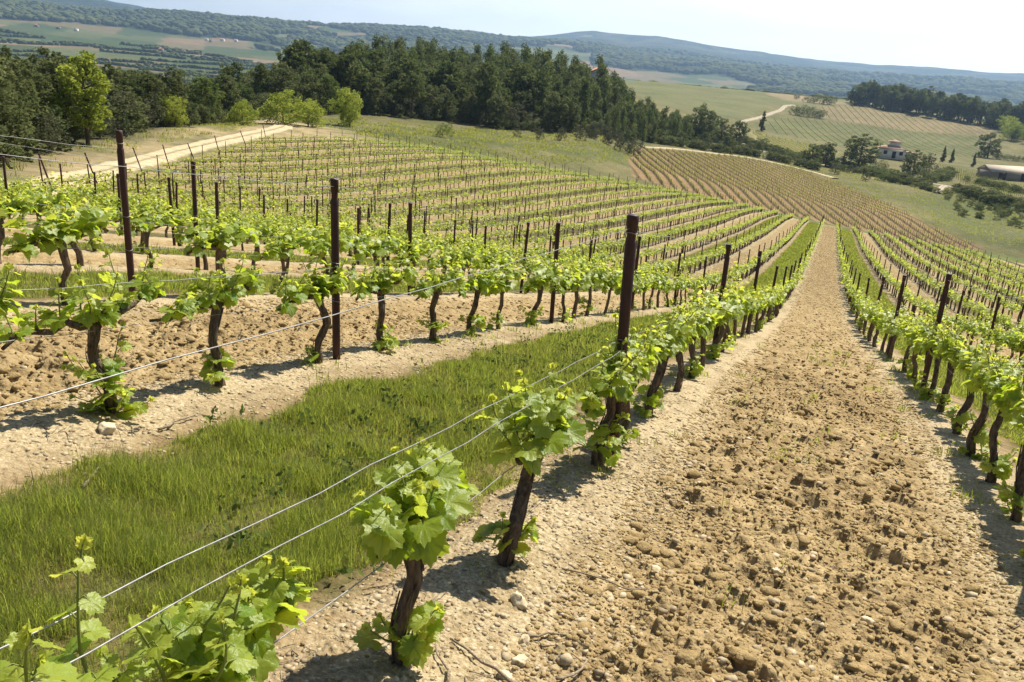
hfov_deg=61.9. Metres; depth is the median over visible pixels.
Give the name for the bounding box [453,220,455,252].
trellis post
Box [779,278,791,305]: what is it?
grapevine
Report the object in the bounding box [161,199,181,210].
grapevine
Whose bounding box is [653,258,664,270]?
grapevine
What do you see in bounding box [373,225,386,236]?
grapevine
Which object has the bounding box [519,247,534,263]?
grapevine
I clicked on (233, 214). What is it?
grapevine
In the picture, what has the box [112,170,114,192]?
trellis post
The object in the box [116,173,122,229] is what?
trellis post
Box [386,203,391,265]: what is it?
trellis post
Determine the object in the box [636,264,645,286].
grapevine
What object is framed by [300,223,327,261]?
grapevine
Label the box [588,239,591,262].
trellis post
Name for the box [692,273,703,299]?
grapevine
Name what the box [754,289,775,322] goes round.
grapevine
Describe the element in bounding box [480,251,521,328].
grapevine
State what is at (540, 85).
pine tree
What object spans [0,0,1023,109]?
woodland
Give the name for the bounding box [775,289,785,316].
grapevine
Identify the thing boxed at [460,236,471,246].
grapevine
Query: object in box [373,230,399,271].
grapevine
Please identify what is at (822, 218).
distant posts
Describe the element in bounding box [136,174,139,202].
trellis post
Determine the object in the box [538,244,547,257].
grapevine
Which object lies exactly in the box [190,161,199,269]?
trellis post
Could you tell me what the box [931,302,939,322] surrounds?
grapevine
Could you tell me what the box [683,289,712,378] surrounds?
grapevine
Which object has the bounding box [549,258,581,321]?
grapevine
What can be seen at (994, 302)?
trellis post
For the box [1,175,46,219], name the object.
grapevine
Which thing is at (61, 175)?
trellis post
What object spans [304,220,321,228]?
grapevine
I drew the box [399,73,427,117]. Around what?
pine tree
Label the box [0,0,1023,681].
ground
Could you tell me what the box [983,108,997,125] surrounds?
belt tree
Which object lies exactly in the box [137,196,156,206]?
grapevine
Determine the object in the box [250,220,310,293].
grapevine
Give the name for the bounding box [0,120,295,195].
dirt track
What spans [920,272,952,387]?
trellis post
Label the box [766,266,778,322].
trellis post
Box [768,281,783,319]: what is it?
grapevine
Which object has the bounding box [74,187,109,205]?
grapevine
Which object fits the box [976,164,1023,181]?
barn
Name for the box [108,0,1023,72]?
sky
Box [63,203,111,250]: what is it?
grapevine
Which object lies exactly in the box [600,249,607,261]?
grapevine
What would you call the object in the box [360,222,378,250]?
grapevine
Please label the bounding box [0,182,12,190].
grapevine
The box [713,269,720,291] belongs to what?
grapevine
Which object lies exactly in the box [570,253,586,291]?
grapevine
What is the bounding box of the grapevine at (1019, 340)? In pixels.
[1010,324,1023,374]
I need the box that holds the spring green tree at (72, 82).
[48,49,112,144]
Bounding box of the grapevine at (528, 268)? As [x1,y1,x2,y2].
[518,252,540,293]
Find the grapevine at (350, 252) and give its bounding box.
[346,225,360,256]
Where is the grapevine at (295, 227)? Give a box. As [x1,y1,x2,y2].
[278,221,303,237]
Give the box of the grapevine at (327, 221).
[322,216,330,227]
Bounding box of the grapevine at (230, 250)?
[206,213,240,258]
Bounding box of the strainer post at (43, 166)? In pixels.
[37,153,50,186]
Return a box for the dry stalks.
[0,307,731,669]
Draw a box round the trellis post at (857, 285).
[852,273,860,312]
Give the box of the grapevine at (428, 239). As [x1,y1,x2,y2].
[422,230,436,242]
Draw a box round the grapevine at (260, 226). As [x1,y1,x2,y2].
[243,212,273,260]
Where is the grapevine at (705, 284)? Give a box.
[699,276,707,297]
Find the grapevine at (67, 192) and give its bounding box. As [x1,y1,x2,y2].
[21,182,71,208]
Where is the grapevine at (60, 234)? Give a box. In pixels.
[0,193,118,304]
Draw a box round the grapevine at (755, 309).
[747,288,762,334]
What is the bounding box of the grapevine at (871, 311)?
[866,296,885,340]
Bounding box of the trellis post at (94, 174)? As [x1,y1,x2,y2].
[93,172,96,195]
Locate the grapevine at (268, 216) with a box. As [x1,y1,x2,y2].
[251,211,282,250]
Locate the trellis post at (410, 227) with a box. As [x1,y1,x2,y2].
[408,202,413,295]
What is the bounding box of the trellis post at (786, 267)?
[779,266,787,308]
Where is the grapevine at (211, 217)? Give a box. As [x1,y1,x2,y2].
[198,206,230,224]
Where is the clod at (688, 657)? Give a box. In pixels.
[674,649,699,668]
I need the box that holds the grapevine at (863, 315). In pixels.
[859,302,872,334]
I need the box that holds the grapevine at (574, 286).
[564,257,591,318]
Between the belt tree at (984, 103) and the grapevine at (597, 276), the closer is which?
the grapevine at (597, 276)
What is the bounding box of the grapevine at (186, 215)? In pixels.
[165,195,214,255]
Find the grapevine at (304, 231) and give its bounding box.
[262,217,313,272]
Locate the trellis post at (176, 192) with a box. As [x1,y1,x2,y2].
[175,182,177,211]
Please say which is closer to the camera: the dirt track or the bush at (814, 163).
the dirt track
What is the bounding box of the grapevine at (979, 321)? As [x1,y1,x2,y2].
[976,315,996,350]
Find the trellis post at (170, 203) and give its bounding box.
[167,177,175,245]
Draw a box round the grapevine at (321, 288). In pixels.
[275,249,357,363]
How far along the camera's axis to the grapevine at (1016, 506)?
4.97 m
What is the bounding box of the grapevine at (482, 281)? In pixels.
[450,252,499,335]
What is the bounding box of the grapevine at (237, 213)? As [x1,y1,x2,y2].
[224,207,239,217]
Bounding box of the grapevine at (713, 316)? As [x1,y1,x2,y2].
[691,276,731,367]
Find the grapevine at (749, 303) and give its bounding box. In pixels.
[740,286,758,336]
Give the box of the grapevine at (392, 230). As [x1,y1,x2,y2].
[375,226,395,257]
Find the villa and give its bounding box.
[875,140,913,159]
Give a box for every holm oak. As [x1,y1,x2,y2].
[0,45,59,145]
[0,58,42,145]
[0,76,35,159]
[0,92,33,147]
[2,54,41,105]
[19,67,62,138]
[23,46,90,133]
[25,61,64,116]
[26,52,105,101]
[73,63,115,121]
[99,63,141,116]
[113,69,142,89]
[113,87,149,130]
[119,70,175,126]
[127,70,151,95]
[152,66,200,126]
[181,81,194,95]
[193,90,222,124]
[194,104,209,124]
[199,73,253,120]
[233,76,256,92]
[253,68,285,93]
[264,61,302,113]
[273,78,299,107]
[291,71,327,111]
[294,65,317,107]
[304,62,338,112]
[358,76,382,111]
[363,77,393,113]
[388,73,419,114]
[413,92,429,112]
[415,84,444,118]
[430,84,457,118]
[434,93,455,120]
[457,109,468,122]
[462,86,488,120]
[462,91,481,121]
[486,90,510,128]
[511,91,534,125]
[535,91,569,130]
[559,100,581,130]
[675,131,687,142]
[683,107,722,139]
[698,132,710,145]
[711,118,733,141]
[722,135,734,151]
[729,121,750,142]
[752,141,763,152]
[802,144,822,162]
[817,142,840,165]
[899,149,929,175]
[974,132,1001,157]
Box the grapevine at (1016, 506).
[993,363,1023,522]
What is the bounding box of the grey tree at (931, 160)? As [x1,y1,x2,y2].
[919,152,938,169]
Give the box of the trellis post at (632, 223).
[609,214,638,454]
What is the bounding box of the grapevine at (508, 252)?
[493,241,509,254]
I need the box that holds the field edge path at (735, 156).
[638,144,838,178]
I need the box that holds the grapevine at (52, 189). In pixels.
[35,183,59,195]
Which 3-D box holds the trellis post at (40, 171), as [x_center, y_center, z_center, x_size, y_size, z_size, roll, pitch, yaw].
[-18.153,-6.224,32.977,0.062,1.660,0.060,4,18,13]
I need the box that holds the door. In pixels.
[998,172,1006,179]
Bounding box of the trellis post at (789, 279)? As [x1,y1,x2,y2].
[785,265,792,299]
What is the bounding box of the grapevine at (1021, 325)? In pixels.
[1017,317,1023,333]
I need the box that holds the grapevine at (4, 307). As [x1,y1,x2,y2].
[0,262,24,320]
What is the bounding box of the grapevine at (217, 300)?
[149,254,266,386]
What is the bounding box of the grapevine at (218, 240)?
[183,212,258,290]
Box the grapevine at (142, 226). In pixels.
[115,202,177,267]
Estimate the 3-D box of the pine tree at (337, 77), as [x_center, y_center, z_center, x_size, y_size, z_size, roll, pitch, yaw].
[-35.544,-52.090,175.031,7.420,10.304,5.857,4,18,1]
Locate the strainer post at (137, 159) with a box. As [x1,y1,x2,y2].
[133,148,141,171]
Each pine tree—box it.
[210,62,247,83]
[246,63,273,96]
[275,45,313,73]
[285,38,320,79]
[301,48,337,81]
[320,47,337,56]
[328,64,355,88]
[329,53,372,96]
[334,45,366,64]
[338,47,370,92]
[345,69,369,98]
[354,44,367,95]
[365,50,388,82]
[374,72,387,106]
[382,80,409,115]
[384,66,410,88]
[390,56,418,101]
[396,58,426,112]
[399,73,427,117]
[419,70,437,103]
[426,60,463,89]
[446,77,467,107]
[470,61,501,121]
[496,79,513,101]
[497,89,513,126]
[502,62,537,119]
[518,73,550,112]
[555,89,577,127]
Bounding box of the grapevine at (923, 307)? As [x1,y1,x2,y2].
[921,299,928,317]
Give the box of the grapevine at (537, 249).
[532,241,541,254]
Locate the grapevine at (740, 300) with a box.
[717,274,745,351]
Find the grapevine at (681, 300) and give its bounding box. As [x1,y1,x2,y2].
[678,269,690,304]
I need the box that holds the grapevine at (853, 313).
[851,286,865,315]
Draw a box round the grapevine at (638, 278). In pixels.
[631,263,642,309]
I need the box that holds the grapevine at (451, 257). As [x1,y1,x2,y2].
[427,242,461,294]
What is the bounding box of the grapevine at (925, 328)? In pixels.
[911,314,936,387]
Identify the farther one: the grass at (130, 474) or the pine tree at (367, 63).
the pine tree at (367, 63)
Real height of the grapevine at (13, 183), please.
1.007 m
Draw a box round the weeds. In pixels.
[44,307,1023,610]
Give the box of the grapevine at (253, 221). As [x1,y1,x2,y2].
[233,214,254,242]
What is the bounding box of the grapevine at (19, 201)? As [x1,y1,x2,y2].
[0,182,36,263]
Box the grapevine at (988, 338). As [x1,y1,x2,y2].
[982,319,1002,344]
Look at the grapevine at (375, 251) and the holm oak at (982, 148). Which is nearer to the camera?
the grapevine at (375, 251)
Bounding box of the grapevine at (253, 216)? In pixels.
[239,210,260,220]
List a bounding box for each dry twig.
[81,464,105,487]
[157,413,195,430]
[435,643,449,681]
[450,637,512,681]
[521,631,593,637]
[555,659,587,679]
[566,569,649,589]
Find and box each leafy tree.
[184,75,225,124]
[233,82,255,101]
[235,89,249,102]
[246,86,261,105]
[313,73,339,111]
[327,87,362,126]
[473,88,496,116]
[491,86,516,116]
[1011,129,1021,141]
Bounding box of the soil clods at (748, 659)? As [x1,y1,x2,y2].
[0,295,1005,681]
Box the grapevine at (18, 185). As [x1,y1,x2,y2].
[3,178,29,189]
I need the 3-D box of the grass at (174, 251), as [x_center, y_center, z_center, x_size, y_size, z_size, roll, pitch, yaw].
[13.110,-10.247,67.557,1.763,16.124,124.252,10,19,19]
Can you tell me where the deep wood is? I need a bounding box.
[294,33,724,142]
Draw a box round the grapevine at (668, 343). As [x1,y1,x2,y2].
[632,299,702,418]
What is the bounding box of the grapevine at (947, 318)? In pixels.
[944,313,955,329]
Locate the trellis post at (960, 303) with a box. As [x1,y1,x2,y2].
[956,290,964,319]
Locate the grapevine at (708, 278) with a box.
[702,271,711,289]
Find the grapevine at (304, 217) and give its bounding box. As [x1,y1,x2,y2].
[294,212,307,223]
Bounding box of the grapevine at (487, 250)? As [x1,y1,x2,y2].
[477,242,497,259]
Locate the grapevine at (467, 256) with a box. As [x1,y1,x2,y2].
[451,234,478,283]
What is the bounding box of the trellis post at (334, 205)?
[327,177,339,359]
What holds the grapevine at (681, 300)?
on the ground at (672, 92)
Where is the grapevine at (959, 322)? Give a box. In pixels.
[957,310,973,340]
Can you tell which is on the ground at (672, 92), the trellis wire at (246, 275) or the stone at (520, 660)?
the stone at (520, 660)
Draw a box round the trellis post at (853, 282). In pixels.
[848,268,856,303]
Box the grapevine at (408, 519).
[349,436,481,668]
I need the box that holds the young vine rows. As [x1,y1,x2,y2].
[633,147,971,246]
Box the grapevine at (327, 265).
[303,217,346,274]
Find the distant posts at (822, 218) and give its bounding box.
[251,129,1019,274]
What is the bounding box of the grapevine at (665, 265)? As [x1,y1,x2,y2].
[656,258,668,272]
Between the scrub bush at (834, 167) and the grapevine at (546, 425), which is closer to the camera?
the grapevine at (546, 425)
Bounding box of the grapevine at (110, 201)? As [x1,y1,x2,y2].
[85,190,121,233]
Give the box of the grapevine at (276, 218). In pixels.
[260,211,285,231]
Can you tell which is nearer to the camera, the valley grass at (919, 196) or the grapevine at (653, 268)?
the grapevine at (653, 268)
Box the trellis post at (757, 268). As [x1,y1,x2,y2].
[746,251,761,332]
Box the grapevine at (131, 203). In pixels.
[112,194,138,209]
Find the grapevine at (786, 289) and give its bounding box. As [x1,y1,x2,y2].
[780,280,789,308]
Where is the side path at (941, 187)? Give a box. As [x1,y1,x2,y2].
[934,185,947,192]
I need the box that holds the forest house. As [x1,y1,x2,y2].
[589,68,604,79]
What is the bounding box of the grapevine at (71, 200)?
[56,191,80,212]
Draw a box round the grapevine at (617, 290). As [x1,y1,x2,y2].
[613,269,635,311]
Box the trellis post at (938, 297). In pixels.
[932,287,941,316]
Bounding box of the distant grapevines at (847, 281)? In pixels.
[0,134,1023,322]
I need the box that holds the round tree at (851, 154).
[840,133,883,165]
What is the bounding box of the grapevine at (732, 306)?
[706,285,742,358]
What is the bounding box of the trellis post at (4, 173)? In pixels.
[2,156,10,218]
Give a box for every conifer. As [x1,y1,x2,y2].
[939,146,946,161]
[948,148,954,162]
[970,151,976,165]
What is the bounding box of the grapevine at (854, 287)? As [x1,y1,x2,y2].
[848,282,860,310]
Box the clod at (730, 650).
[724,645,741,659]
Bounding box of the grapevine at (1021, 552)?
[1016,549,1023,557]
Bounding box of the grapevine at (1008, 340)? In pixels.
[1003,326,1019,366]
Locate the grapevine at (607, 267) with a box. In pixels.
[603,258,616,290]
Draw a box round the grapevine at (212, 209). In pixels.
[190,201,214,212]
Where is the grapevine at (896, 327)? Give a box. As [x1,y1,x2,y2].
[887,309,911,358]
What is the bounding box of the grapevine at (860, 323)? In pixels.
[856,294,872,332]
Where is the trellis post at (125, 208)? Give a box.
[114,130,135,291]
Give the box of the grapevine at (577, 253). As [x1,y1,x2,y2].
[566,247,581,263]
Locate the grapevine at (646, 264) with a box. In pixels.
[638,258,650,282]
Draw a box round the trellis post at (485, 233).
[483,226,486,251]
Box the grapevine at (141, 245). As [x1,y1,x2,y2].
[108,191,167,253]
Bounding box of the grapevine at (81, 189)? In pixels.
[62,180,90,209]
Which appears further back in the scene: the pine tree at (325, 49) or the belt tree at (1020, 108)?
the belt tree at (1020, 108)
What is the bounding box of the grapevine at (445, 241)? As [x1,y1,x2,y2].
[436,235,448,257]
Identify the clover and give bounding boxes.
[196,320,700,580]
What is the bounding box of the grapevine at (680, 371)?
[649,301,696,391]
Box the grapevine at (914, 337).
[904,309,933,380]
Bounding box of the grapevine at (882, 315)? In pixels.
[879,303,895,351]
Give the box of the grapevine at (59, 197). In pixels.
[0,179,70,245]
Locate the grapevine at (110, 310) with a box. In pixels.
[0,249,165,419]
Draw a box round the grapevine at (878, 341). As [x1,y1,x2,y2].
[871,305,882,343]
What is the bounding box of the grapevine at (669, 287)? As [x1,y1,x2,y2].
[661,271,678,307]
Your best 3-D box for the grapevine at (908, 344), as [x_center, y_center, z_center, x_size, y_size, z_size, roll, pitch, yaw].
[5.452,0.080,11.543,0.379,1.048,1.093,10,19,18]
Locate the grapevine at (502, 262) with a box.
[495,248,519,292]
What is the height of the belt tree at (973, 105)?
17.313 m
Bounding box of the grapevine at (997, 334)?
[989,321,1005,360]
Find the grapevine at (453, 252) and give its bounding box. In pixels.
[442,244,463,272]
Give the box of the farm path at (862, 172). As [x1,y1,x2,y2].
[748,147,952,187]
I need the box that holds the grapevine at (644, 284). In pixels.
[635,267,655,310]
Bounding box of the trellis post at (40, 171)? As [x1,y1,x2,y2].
[38,158,43,185]
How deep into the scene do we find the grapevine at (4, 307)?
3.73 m
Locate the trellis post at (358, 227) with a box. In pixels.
[357,208,359,264]
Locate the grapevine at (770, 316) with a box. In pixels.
[760,281,778,321]
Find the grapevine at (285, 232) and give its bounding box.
[269,221,297,261]
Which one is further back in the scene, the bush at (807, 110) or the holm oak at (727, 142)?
the bush at (807, 110)
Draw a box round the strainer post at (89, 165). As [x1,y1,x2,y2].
[84,153,97,183]
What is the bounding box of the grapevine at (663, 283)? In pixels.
[654,267,669,307]
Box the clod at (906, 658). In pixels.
[895,649,914,667]
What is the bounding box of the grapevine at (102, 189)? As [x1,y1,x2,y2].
[82,183,105,195]
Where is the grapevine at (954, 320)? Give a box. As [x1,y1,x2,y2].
[951,314,962,329]
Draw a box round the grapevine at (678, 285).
[671,271,685,305]
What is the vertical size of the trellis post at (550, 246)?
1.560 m
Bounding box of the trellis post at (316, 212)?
[316,199,317,225]
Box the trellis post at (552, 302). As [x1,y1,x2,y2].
[549,221,560,322]
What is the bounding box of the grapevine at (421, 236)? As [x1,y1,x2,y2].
[412,227,425,240]
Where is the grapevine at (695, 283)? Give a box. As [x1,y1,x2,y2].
[687,272,700,301]
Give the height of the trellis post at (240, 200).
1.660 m
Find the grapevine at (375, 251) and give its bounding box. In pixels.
[351,225,395,292]
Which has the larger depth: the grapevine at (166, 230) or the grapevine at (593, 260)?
the grapevine at (593, 260)
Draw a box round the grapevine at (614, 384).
[572,313,644,467]
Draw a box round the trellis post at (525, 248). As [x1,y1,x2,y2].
[519,222,529,292]
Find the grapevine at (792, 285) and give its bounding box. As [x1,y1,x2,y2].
[787,277,794,299]
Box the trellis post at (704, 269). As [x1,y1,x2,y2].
[702,256,706,293]
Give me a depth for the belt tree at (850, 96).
631.08 m
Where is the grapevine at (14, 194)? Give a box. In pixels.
[0,186,38,226]
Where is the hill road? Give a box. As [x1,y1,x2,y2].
[735,105,794,123]
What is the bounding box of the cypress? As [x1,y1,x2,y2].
[759,111,766,130]
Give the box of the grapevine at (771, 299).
[752,284,776,329]
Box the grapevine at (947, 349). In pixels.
[928,319,968,412]
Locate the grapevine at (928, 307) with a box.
[924,300,932,320]
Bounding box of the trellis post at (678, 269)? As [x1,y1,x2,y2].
[673,253,681,303]
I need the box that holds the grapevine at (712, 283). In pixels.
[709,273,718,291]
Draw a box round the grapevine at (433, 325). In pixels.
[405,253,464,343]
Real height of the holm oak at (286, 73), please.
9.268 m
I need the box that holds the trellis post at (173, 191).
[172,179,174,202]
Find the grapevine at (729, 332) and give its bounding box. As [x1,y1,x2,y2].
[717,276,750,345]
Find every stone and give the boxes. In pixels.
[97,421,116,434]
[497,669,512,679]
[510,591,527,609]
[511,654,527,666]
[518,634,529,645]
[651,565,660,572]
[772,567,783,575]
[860,616,874,624]
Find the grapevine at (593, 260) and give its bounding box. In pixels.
[581,254,598,291]
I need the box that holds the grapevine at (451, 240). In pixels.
[444,231,461,245]
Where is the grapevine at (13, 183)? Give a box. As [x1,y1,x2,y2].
[3,174,28,187]
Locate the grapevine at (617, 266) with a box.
[609,261,621,290]
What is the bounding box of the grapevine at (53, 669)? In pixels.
[0,533,120,681]
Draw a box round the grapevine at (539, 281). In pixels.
[515,253,561,324]
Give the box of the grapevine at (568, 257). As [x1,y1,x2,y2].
[559,251,571,265]
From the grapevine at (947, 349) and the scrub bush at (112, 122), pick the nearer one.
the grapevine at (947, 349)
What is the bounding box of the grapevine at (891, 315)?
[885,302,908,353]
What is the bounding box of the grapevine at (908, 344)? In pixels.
[896,310,927,371]
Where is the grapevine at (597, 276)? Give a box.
[578,255,606,315]
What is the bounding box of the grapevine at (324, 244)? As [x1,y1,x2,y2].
[303,212,353,276]
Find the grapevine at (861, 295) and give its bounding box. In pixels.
[852,291,863,317]
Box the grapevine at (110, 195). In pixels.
[100,190,117,201]
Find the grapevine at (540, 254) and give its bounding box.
[533,246,543,261]
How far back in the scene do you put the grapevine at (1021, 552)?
4.26 m
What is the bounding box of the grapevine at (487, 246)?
[477,240,494,255]
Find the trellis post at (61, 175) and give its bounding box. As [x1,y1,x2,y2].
[59,164,62,187]
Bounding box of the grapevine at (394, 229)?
[382,222,397,234]
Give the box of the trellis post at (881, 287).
[867,277,885,338]
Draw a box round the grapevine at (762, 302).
[754,284,771,332]
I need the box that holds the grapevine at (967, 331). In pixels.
[962,316,978,348]
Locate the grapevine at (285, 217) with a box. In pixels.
[273,213,293,221]
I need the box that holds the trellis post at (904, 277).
[886,275,906,355]
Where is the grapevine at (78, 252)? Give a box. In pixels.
[39,198,107,265]
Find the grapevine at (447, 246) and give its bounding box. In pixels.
[438,242,454,264]
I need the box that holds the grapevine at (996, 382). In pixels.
[979,355,1023,483]
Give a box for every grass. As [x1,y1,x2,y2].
[0,121,257,177]
[0,216,781,298]
[0,222,818,681]
[2,210,748,267]
[258,115,636,163]
[776,162,1023,245]
[841,229,1023,445]
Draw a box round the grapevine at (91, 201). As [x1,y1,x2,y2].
[81,194,108,208]
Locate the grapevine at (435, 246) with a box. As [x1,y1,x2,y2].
[421,233,443,275]
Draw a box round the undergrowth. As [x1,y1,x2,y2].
[0,90,712,168]
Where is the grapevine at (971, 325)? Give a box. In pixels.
[964,313,980,350]
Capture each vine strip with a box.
[753,130,836,153]
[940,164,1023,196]
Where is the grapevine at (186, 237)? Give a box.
[173,212,226,269]
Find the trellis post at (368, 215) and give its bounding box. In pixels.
[367,207,368,223]
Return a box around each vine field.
[770,118,991,155]
[818,104,993,134]
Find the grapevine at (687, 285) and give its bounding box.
[682,272,693,303]
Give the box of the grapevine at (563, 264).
[557,257,575,292]
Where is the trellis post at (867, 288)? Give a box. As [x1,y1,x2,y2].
[865,278,869,298]
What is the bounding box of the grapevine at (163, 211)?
[121,202,165,242]
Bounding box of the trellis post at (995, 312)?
[986,296,1000,352]
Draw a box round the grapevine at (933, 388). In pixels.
[913,316,962,399]
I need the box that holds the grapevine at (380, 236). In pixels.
[366,232,386,248]
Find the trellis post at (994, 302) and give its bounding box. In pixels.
[988,291,997,320]
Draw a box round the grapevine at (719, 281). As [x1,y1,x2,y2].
[714,276,721,292]
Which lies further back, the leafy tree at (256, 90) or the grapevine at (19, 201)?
the leafy tree at (256, 90)
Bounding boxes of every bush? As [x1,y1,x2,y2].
[30,113,73,154]
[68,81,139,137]
[68,104,111,139]
[100,107,118,134]
[140,97,163,127]
[159,94,188,126]
[208,106,225,123]
[224,99,259,125]
[250,92,278,111]
[252,89,312,124]
[294,98,326,127]
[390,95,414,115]
[419,105,432,119]
[435,123,454,136]
[504,107,520,129]
[507,102,532,127]
[521,117,536,128]
[524,120,534,130]
[535,130,544,138]
[555,128,566,139]
[571,125,582,135]
[575,130,586,140]
[585,122,598,134]
[586,122,602,136]
[588,128,599,138]
[596,122,608,134]
[601,126,611,135]
[603,132,613,144]
[614,138,630,150]
[626,139,645,155]
[626,140,639,152]
[735,141,750,147]
[786,152,798,161]
[788,105,805,115]
[795,104,812,116]
[802,95,813,101]
[806,107,822,117]
[809,158,821,169]
[811,95,820,102]
[815,110,826,117]
[818,94,831,103]
[827,96,837,103]
[829,163,841,174]
[845,165,854,172]
[861,172,870,180]
[873,160,891,171]
[874,171,886,180]
[915,166,936,180]
[924,161,934,174]
[996,115,1019,130]
[998,121,1023,140]
[1009,154,1019,160]
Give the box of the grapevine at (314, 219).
[306,214,324,225]
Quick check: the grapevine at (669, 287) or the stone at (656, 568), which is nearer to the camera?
the stone at (656, 568)
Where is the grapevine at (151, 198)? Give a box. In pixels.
[139,193,162,201]
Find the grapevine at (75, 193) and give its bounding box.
[44,184,78,198]
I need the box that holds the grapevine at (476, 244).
[462,235,481,265]
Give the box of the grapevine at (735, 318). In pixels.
[732,288,745,341]
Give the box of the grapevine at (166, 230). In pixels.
[156,204,175,237]
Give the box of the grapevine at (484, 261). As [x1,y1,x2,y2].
[471,240,500,270]
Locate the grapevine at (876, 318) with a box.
[870,303,884,347]
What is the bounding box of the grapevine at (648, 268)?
[642,261,652,275]
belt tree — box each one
[846,90,853,102]
[849,85,869,104]
[853,82,870,104]
[854,87,870,104]
[866,79,877,104]
[868,81,880,106]
[873,86,888,107]
[876,86,894,109]
[887,88,900,110]
[889,93,906,110]
[890,83,904,109]
[890,85,901,109]
[899,84,907,108]
[901,88,919,111]
[901,89,916,111]
[904,89,917,98]
[912,89,926,114]
[912,89,928,113]
[915,95,928,113]
[921,86,936,111]
[924,94,936,116]
[927,95,941,114]
[928,96,942,117]
[932,98,942,115]
[933,90,945,115]
[938,95,957,119]
[941,97,952,118]
[942,95,964,119]
[954,94,969,120]
[955,102,961,119]
[958,103,968,121]
[959,97,975,120]
[963,102,977,122]
[966,97,980,122]
[974,105,986,124]
[976,100,991,123]
[976,105,988,124]
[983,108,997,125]
[986,103,1001,127]
[989,101,1019,127]
[1001,98,1011,105]
[1005,105,1023,122]
[1010,101,1023,123]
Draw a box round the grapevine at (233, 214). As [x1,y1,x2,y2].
[219,206,237,222]
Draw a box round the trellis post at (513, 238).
[512,227,515,265]
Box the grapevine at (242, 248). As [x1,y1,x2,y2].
[232,214,252,250]
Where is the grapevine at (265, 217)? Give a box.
[255,212,273,222]
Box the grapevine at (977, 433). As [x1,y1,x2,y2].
[952,340,1018,460]
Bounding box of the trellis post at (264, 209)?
[263,195,265,243]
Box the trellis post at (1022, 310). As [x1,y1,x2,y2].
[1016,303,1023,331]
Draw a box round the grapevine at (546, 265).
[533,259,550,275]
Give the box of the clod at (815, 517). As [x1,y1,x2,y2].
[811,515,818,521]
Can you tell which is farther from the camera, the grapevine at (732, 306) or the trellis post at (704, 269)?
the trellis post at (704, 269)
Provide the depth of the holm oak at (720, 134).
287.93 m
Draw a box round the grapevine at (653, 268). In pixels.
[649,261,657,272]
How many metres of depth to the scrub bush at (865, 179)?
226.38 m
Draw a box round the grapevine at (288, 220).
[279,212,306,230]
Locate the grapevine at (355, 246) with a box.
[340,226,369,274]
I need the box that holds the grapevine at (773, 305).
[766,288,778,322]
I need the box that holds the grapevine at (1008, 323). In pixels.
[1005,314,1014,330]
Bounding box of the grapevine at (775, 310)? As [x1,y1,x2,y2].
[771,281,782,314]
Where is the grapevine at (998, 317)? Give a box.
[993,311,1000,327]
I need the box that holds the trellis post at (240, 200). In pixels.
[239,187,240,220]
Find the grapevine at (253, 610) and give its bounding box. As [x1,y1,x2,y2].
[93,555,317,681]
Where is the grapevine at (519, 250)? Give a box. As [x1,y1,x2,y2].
[513,243,523,267]
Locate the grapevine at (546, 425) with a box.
[471,363,587,566]
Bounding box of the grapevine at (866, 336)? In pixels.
[862,300,875,337]
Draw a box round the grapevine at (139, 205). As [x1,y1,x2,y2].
[131,196,152,235]
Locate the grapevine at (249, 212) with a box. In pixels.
[241,207,260,216]
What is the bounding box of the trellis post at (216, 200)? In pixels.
[215,181,218,225]
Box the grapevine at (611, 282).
[595,259,622,313]
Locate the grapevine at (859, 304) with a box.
[858,298,866,329]
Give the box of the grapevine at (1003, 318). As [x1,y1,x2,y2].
[999,312,1012,332]
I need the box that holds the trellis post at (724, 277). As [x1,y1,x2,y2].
[712,243,731,343]
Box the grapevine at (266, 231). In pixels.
[230,217,278,270]
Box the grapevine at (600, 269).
[593,259,605,290]
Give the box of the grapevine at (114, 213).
[81,204,116,236]
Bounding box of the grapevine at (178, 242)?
[161,203,192,245]
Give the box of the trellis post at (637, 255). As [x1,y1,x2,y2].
[631,236,640,304]
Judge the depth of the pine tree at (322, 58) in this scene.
171.09 m
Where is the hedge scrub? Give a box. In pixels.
[646,130,1023,228]
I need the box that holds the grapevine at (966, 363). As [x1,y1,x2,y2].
[944,329,992,434]
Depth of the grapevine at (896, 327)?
13.73 m
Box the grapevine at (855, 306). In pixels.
[853,296,862,322]
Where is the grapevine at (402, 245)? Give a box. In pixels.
[391,230,422,265]
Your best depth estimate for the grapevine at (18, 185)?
24.31 m
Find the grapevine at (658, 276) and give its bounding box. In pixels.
[645,263,662,308]
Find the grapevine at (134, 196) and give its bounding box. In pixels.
[128,190,140,200]
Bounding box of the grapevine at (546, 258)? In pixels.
[542,251,550,262]
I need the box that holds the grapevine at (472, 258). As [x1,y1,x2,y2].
[458,241,480,277]
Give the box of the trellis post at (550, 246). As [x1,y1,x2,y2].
[548,235,551,264]
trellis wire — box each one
[0,154,747,258]
[0,229,626,407]
[0,247,688,268]
[0,294,750,649]
[2,286,691,341]
[3,143,622,240]
[4,258,755,290]
[5,136,711,248]
[26,224,660,257]
[30,218,674,265]
[31,302,726,681]
[33,203,667,256]
[274,316,740,643]
[637,231,797,266]
[852,266,1019,299]
[898,333,1023,438]
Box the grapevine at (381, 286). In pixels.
[349,245,418,350]
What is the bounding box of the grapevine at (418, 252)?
[392,229,433,294]
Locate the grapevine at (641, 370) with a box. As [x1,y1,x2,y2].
[606,324,662,444]
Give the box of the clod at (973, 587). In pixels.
[962,583,981,593]
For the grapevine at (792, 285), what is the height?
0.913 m
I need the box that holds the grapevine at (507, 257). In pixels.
[503,246,520,279]

